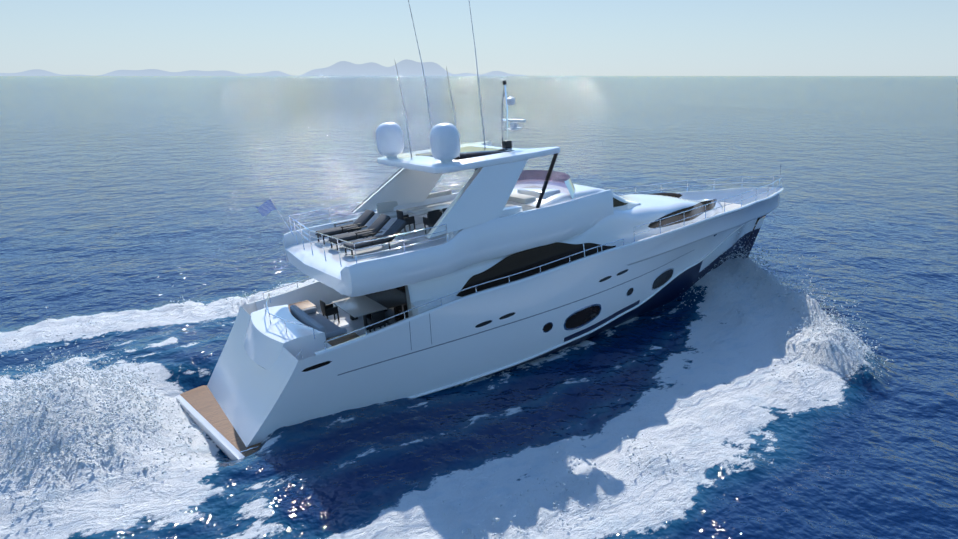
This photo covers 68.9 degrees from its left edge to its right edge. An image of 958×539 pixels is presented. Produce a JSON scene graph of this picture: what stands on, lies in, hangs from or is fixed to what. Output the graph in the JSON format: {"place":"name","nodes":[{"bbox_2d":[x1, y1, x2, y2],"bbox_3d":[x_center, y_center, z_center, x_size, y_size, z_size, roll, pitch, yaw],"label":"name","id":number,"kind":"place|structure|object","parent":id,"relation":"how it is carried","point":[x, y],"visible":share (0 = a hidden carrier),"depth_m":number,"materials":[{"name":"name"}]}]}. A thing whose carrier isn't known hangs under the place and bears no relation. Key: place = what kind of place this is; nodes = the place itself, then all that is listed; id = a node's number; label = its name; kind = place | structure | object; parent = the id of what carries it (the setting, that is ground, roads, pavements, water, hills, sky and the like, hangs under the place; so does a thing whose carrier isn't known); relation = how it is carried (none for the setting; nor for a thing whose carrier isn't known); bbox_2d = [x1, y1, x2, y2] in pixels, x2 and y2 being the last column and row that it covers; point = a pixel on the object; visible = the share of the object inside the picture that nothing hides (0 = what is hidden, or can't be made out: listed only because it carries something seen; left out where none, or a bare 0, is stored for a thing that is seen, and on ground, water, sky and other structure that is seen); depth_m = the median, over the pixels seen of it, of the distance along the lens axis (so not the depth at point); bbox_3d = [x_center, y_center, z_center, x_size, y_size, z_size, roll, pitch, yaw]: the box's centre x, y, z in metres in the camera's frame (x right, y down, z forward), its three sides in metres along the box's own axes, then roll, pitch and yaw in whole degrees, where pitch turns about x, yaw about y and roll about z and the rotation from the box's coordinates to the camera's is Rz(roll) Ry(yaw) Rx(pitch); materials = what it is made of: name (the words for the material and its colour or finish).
{"place":"outdoors","nodes":[
{"label":"outdoors","id":0,"kind":"place"},
{"bbox_2d":[0,59,525,75],"bbox_3d":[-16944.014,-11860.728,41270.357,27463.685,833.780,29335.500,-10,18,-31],"label":"mountains","id":1,"kind":"structure","parent":0,"point":[406,67],"depth_m":36411.98,"materials":[{"name":"stone"}]},
{"bbox_2d":[0,76,957,538],"bbox_3d":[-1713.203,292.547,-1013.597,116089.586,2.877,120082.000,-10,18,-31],"label":"sea","id":2,"kind":"structure","parent":0,"point":[130,214],"depth_m":33.25,"materials":[{"name":"liquid"}]},
{"bbox_2d":[176,304,326,459],"bbox_3d":[-8.583,3.852,25.960,4.954,3.323,8.655,-15,19,-30],"label":"stern","id":3,"kind":"object","parent":2,"relation":"in","point":[265,342],"visible":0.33,"depth_m":25.17,"materials":[{"name":"white"}]},
{"bbox_2d":[0,210,893,538],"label":"spray","id":4,"kind":"object","parent":2,"relation":"on","point":[110,376],"visible":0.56,"depth_m":22.87,"materials":[{"name":"white liquid"}]},
{"bbox_2d":[207,188,780,446],"bbox_3d":[3.739,1.225,33.242,33.842,5.897,7.732,-15,19,-30],"label":"hull","id":5,"kind":"object","parent":2,"relation":"in","point":[257,403],"visible":0.35,"depth_m":26.68,"materials":[{"name":"white"}]},
{"bbox_2d":[301,234,716,375],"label":"hull portholes","id":6,"kind":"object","parent":5,"relation":"attached to","point":[581,317],"depth_m":29.46,"materials":[{"name":"black glass"}]},
{"bbox_2d":[254,187,783,355],"bbox_3d":[5.023,-1.064,33.530,29.528,1.971,7.758,-15,19,-30],"label":"bulwark","id":7,"kind":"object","parent":5,"relation":"on","point":[315,292],"depth_m":30.70,"materials":[{"name":"white"}]},
{"bbox_2d":[288,185,742,347],"bbox_3d":[4.778,-2.245,33.206,27.595,4.453,6.239,-15,19,-30],"label":"furniture","id":8,"kind":"object","parent":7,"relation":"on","point":[390,220],"visible":0.58,"depth_m":28.50,"materials":[{"name":"grey fabric"}]},
{"bbox_2d":[386,194,723,325],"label":"deck house","id":9,"kind":"structure","parent":7,"relation":"on","point":[619,225],"depth_m":30.60,"materials":[{"name":"white"}]},
{"bbox_2d":[283,190,613,296],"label":"flybridge deck","id":10,"kind":"structure","parent":9,"relation":"on","point":[458,250],"depth_m":26.80,"materials":[{"name":"white"}]},
{"bbox_2d":[352,141,559,237],"bbox_3d":[-0.886,-3.625,29.088,6.864,2.385,7.211,-15,19,-30],"label":"hardtop","id":11,"kind":"object","parent":10,"relation":"on","point":[483,195],"visible":0.98,"depth_m":26.88,"materials":[{"name":"white gelcoat fiberglass"}]},
{"bbox_2d":[376,0,525,162],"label":"mast radomes","id":12,"kind":"object","parent":11,"relation":"on","point":[445,142],"visible":1,"depth_m":28.58,"materials":[{"name":"white gelcoat fiberglass"}]},
{"bbox_2d":[263,165,782,358],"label":"rails","id":13,"kind":"object","parent":10,"relation":"on","point":[404,246],"visible":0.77,"depth_m":27.32,"materials":[{"name":"silver metal"}]},
{"bbox_2d":[257,200,276,216],"bbox_3d":[-8.566,-2.471,28.249,0.836,0.630,0.085,-15,19,-30],"label":"flag","id":14,"kind":"object","parent":13,"relation":"attached to","point":[267,207],"visible":0.96,"depth_m":28.22,"materials":[{"name":"blue fabric"}]},
{"bbox_2d":[506,181,640,245],"bbox_3d":[3.771,-3.154,32.221,6.733,1.819,5.973,-15,19,-30],"label":"cockpit","id":15,"kind":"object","parent":10,"relation":"on","point":[563,195],"depth_m":29.92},
{"bbox_2d":[517,170,627,206],"bbox_3d":[3.833,-3.768,32.116,3.858,1.640,5.578,-15,19,-30],"label":"windscreen","id":16,"kind":"object","parent":15,"relation":"attached to","point":[541,175],"visible":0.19,"depth_m":31.96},
{"bbox_2d":[365,193,716,324],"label":"house windows","id":17,"kind":"structure","parent":9,"relation":"attached to","point":[393,301],"depth_m":28.09,"materials":[{"name":"black glass"}]},
{"bbox_2d":[407,224,743,397],"bbox_3d":[2.939,1.292,32.739,28.000,2.053,7.159,-15,19,-30],"label":"spray rail","id":18,"kind":"object","parent":5,"relation":"attached to","point":[563,343],"visible":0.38,"depth_m":29.49,"materials":[{"name":"white"}]},
{"bbox_2d":[0,0,957,75],"label":"sky","id":19,"kind":"structure","parent":0,"point":[64,37],"materials":[{"name":"blue"}]}
]}

